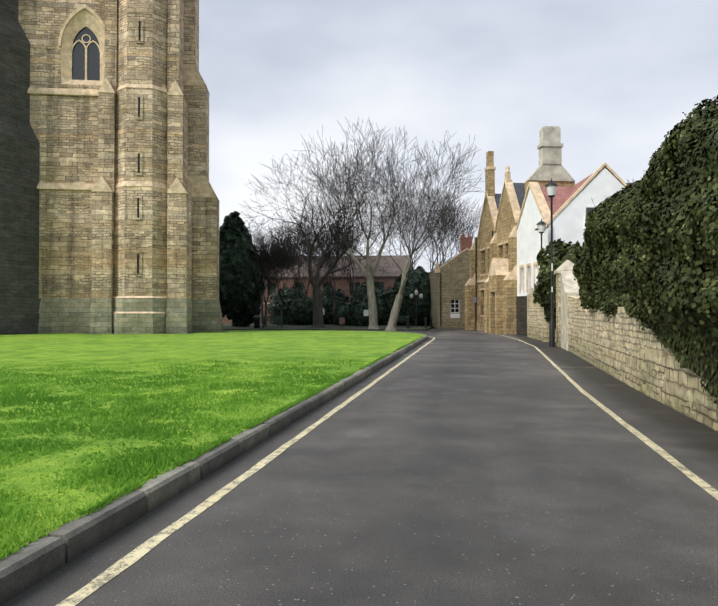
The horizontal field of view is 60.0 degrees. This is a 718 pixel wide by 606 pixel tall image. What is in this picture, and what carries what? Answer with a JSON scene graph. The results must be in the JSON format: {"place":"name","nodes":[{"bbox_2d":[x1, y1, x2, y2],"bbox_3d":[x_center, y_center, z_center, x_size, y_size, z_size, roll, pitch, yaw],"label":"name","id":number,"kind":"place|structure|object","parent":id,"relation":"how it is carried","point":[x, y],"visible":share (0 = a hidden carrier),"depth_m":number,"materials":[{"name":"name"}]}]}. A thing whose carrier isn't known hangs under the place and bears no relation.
{"place":"outdoors","nodes":[
{"label":"outdoors","id":0,"kind":"place"},
{"bbox_2d":[4,330,229,334],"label":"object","id":1,"kind":"structure","parent":0,"point":[89,333],"depth_m":34.81,"materials":[{"name":"grey plant"}]},
{"bbox_2d":[0,0,222,334],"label":"church tower","id":2,"kind":"structure","parent":1,"relation":"on","point":[109,211],"depth_m":35.19,"materials":[{"name":"stone"}]},
{"bbox_2d":[0,330,424,560],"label":"lawn","id":3,"kind":"structure","parent":0,"point":[78,347],"depth_m":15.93,"materials":[{"name":"green plant"}]},
{"bbox_2d":[223,238,255,326],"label":"yew","id":4,"kind":"object","parent":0,"point":[237,284],"depth_m":51.68,"materials":[{"name":"green plant"}]},
{"bbox_2d":[223,324,433,330],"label":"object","id":5,"kind":"object","parent":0,"point":[331,327],"visible":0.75,"depth_m":46.44,"materials":[{"name":"stone"}]},
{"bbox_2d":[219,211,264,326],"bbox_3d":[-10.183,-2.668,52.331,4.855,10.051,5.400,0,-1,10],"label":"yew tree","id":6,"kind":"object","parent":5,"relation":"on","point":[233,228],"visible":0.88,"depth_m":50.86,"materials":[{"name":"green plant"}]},
{"bbox_2d":[253,315,259,328],"bbox_3d":[-7.658,1.406,46.635,0.540,1.000,0.514,0,-1,10],"label":"litter bin","id":7,"kind":"object","parent":5,"relation":"on","point":[256,321],"visible":1,"depth_m":46.44,"materials":[{"name":"black metal"}]},
{"bbox_2d":[262,316,282,327],"bbox_3d":[-6.500,1.448,46.776,1.500,0.920,0.450,0,-1,2],"label":"bench","id":8,"kind":"object","parent":5,"relation":"on","point":[271,317],"visible":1,"depth_m":46.96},
{"bbox_2d":[244,217,303,323],"bbox_3d":[-9.445,-3.174,60.608,7.651,10.677,8.994,-1,-1,42],"label":"small tree","id":9,"kind":"object","parent":5,"relation":"on","point":[258,239],"visible":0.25,"depth_m":60.07,"materials":[{"name":"brown plant"}]},
{"bbox_2d":[259,216,347,297],"bbox_3d":[-5.966,-3.276,60.534,7.780,10.880,11.822,0,-1,-32],"label":"small tree","id":10,"kind":"object","parent":5,"relation":"on","point":[302,243],"visible":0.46,"depth_m":60.04,"materials":[{"name":"brown plant"}]},
{"bbox_2d":[238,148,411,327],"bbox_3d":[-2.622,-5.399,49.626,12.153,14.877,13.700,0,-1,-35],"label":"lime tree","id":11,"kind":"object","parent":5,"relation":"on","point":[318,319],"visible":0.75,"depth_m":48.61,"materials":[{"name":"grey plant"}]},
{"bbox_2d":[339,318,344,323],"bbox_3d":[-1.276,1.510,46.948,0.400,0.800,0.060,0,-1,2],"label":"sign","id":12,"kind":"object","parent":5,"relation":"on","point":[341,320],"visible":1,"depth_m":46.92,"materials":[{"name":"red metal"}]},
{"bbox_2d":[376,287,397,323],"bbox_3d":[2.791,0.634,59.904,4.033,4.384,4.122,0,-1,10],"label":"shrub","id":13,"kind":"object","parent":5,"relation":"on","point":[382,295],"depth_m":59.00,"materials":[{"name":"green plant"}]},
{"bbox_2d":[389,316,406,326],"bbox_3d":[3.201,1.479,49.489,1.500,0.920,0.450,0,-1,-13],"label":"bench","id":14,"kind":"object","parent":5,"relation":"on","point":[403,319],"visible":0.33,"depth_m":49.77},
{"bbox_2d":[386,266,430,325],"bbox_3d":[5.382,-0.344,56.199,5.834,6.048,5.256,0,-1,10],"label":"evergreen bush","id":15,"kind":"object","parent":5,"relation":"on","point":[420,275],"visible":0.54,"depth_m":54.44,"materials":[{"name":"green plant"}]},
{"bbox_2d":[1,327,717,605],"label":"road","id":16,"kind":"structure","parent":0,"point":[452,467],"depth_m":4.68,"materials":[{"name":"grey asphalt"}]},
{"bbox_2d":[0,330,427,605],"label":"kerb","id":17,"kind":"structure","parent":16,"relation":"on","point":[30,565],"depth_m":4.36,"materials":[{"name":"concrete"}]},
{"bbox_2d":[244,241,304,326],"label":"small tree","id":18,"kind":"object","parent":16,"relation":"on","point":[263,257],"visible":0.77,"depth_m":52.08,"materials":[{"name":"brown plant"}]},
{"bbox_2d":[256,235,313,325],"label":"tree","id":19,"kind":"object","parent":16,"relation":"on","point":[286,262],"visible":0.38,"depth_m":54.33,"materials":[{"name":"brown plant"}]},
{"bbox_2d":[298,222,361,324],"bbox_3d":[-2.811,-2.708,58.501,5.826,9.698,7.322,0,-1,10],"label":"tree","id":20,"kind":"object","parent":16,"relation":"on","point":[329,266],"visible":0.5,"depth_m":58.19,"materials":[{"name":"brown plant"}]},
{"bbox_2d":[288,117,439,328],"bbox_3d":[0.397,-5.377,45.649,10.946,14.764,10.426,0,-1,10],"label":"plane tree","id":21,"kind":"object","parent":16,"relation":"on","point":[372,308],"visible":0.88,"depth_m":45.23,"materials":[{"name":"grey plant"}]},
{"bbox_2d":[375,296,389,324],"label":"shrub","id":22,"kind":"object","parent":16,"relation":"on","point":[380,304],"depth_m":55.87,"materials":[{"name":"green plant"}]},
{"bbox_2d":[56,330,717,605],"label":"yellow lines","id":23,"kind":"object","parent":16,"relation":"on","point":[117,568],"visible":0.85,"depth_m":5.19,"materials":[{"name":"paint"}]},
{"bbox_2d":[345,126,486,330],"bbox_3d":[3.844,-5.035,41.785,9.695,14.099,10.427,0,-1,10],"label":"plane tree","id":24,"kind":"object","parent":16,"relation":"on","point":[393,319],"visible":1,"depth_m":41.84,"materials":[{"name":"grey plant"}]},
{"bbox_2d":[410,290,422,325],"bbox_3d":[4.810,0.495,52.286,1.120,3.150,0.320,0,-1,10],"label":"ornate lamp post","id":25,"kind":"object","parent":16,"relation":"on","point":[416,293],"visible":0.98,"depth_m":52.23,"materials":[{"name":"black metal"}]},
{"bbox_2d":[429,233,472,328],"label":"stone building","id":26,"kind":"structure","parent":16,"relation":"on","point":[449,278],"depth_m":49.28,"materials":[{"name":"stone"}]},
{"bbox_2d":[465,126,574,334],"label":"stone house","id":27,"kind":"structure","parent":16,"relation":"on","point":[491,285],"depth_m":39.12,"materials":[{"name":"stone"}]},
{"bbox_2d":[537,219,545,252],"bbox_3d":[9.488,-1.271,32.307,0.500,6.230,0.476,0,-1,10],"label":"lamp post","id":28,"kind":"object","parent":16,"relation":"on","point":[541,224],"visible":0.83,"depth_m":32.22,"materials":[{"name":"black metal"}]},
{"bbox_2d":[516,182,575,335],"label":"house","id":29,"kind":"structure","parent":16,"relation":"on","point":[535,208],"depth_m":35.68,"materials":[{"name":"paint"}]},
{"bbox_2d":[545,178,557,346],"bbox_3d":[7.752,-1.629,25.004,0.500,6.780,0.476,0,-1,10],"label":"lamp post","id":30,"kind":"object","parent":16,"relation":"on","point":[551,187],"visible":1,"depth_m":24.94,"materials":[{"name":"black metal"}]},
{"bbox_2d":[535,163,632,254],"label":"white house","id":31,"kind":"structure","parent":16,"relation":"on","point":[601,183],"depth_m":32.64,"materials":[{"name":"white render"},{"name":"red tile"},{"name":"stone"}]},
{"bbox_2d":[527,260,717,431],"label":"boundary wall","id":32,"kind":"structure","parent":16,"relation":"on","point":[621,346],"depth_m":12.84,"materials":[{"name":"stone"}]},
{"bbox_2d":[532,238,581,328],"bbox_3d":[9.005,-0.847,27.378,2.653,4.058,4.839,0,-1,10],"label":"ivy bush","id":33,"kind":"object","parent":32,"relation":"attached to","point":[543,260],"depth_m":26.59,"materials":[{"name":"green plant"}]},
{"bbox_2d":[574,209,717,336],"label":"ivy","id":34,"kind":"object","parent":32,"relation":"attached to","point":[669,318],"visible":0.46,"depth_m":7.59,"materials":[{"name":"green plant"}]},
{"bbox_2d":[620,293,717,411],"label":"ivy","id":35,"kind":"object","parent":32,"relation":"attached to","point":[699,339],"depth_m":7.96,"materials":[{"name":"green plant"}]},
{"bbox_2d":[199,0,717,271],"label":"sky","id":36,"kind":"structure","parent":0,"point":[615,76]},
{"bbox_2d":[572,95,717,326],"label":"hedge","id":37,"kind":"object","parent":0,"point":[676,163],"depth_m":8.49,"materials":[{"name":"green plant"}]},
{"bbox_2d":[591,101,717,202],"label":"hedge sprigs","id":38,"kind":"object","parent":37,"relation":"attached to","point":[660,150],"visible":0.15,"depth_m":8.65,"materials":[{"name":"green plant"}]},
{"label":"ground","id":39,"kind":"structure","parent":0,"visible":0},
{"bbox_2d":[267,285,306,324],"bbox_3d":[-6.670,0.520,59.094,4.479,4.426,4.200,0,-1,10],"label":"shrub","id":40,"kind":"object","parent":39,"relation":"on","point":[271,305],"depth_m":57.86,"materials":[{"name":"green plant"}]},
{"bbox_2d":[258,214,321,290],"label":"tree","id":41,"kind":"object","parent":39,"relation":"on","point":[297,283],"visible":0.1,"depth_m":65.88,"materials":[{"name":"brown plant"}]},
{"bbox_2d":[289,297,312,324],"bbox_3d":[-5.080,1.041,56.918,3.047,3.404,3.009,0,-1,10],"label":"shrub","id":42,"kind":"object","parent":39,"relation":"on","point":[304,305],"depth_m":56.19,"materials":[{"name":"green plant"}]},
{"bbox_2d":[222,243,410,323],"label":"brick buildings","id":43,"kind":"structure","parent":39,"relation":"on","point":[386,282],"depth_m":65.76,"materials":[{"name":"red brick"}]},
{"bbox_2d":[321,285,351,324],"bbox_3d":[-2.615,0.669,61.128,4.542,4.813,4.132,0,-1,10],"label":"shrub","id":44,"kind":"object","parent":39,"relation":"on","point":[325,302],"depth_m":59.84,"materials":[{"name":"green plant"}]},
{"bbox_2d":[333,304,350,325],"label":"shrub","id":45,"kind":"object","parent":39,"relation":"on","point":[341,311],"depth_m":55.35,"materials":[{"name":"green plant"}]},
{"bbox_2d":[303,206,386,300],"bbox_3d":[-1.137,-3.749,62.205,7.917,11.862,11.963,0,-1,10],"label":"tree","id":46,"kind":"object","parent":39,"relation":"on","point":[348,259],"visible":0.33,"depth_m":61.53,"materials":[{"name":"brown plant"}]},
{"bbox_2d":[346,300,368,325],"bbox_3d":[0.086,1.150,53.916,2.492,2.876,2.724,0,-1,10],"label":"shrub","id":47,"kind":"object","parent":39,"relation":"on","point":[360,312],"depth_m":53.13,"materials":[{"name":"green plant"}]},
{"bbox_2d":[346,279,387,303],"bbox_3d":[0.864,0.332,59.753,4.888,5.632,4.457,0,-1,10],"label":"shrub","id":48,"kind":"object","parent":39,"relation":"on","point":[362,287],"depth_m":58.75,"materials":[{"name":"green plant"}]},
{"bbox_2d":[363,183,467,268],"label":"tree","id":49,"kind":"object","parent":39,"relation":"on","point":[409,241],"visible":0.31,"depth_m":83.38,"materials":[{"name":"brown plant"}]},
{"bbox_2d":[391,198,482,265],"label":"tree","id":50,"kind":"object","parent":39,"relation":"on","point":[457,247],"visible":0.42,"depth_m":79.45,"materials":[{"name":"brown plant"}]},
{"bbox_2d":[397,192,477,270],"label":"tree","id":51,"kind":"object","parent":39,"relation":"on","point":[449,226],"visible":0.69,"depth_m":71.01,"materials":[{"name":"grey plant"}]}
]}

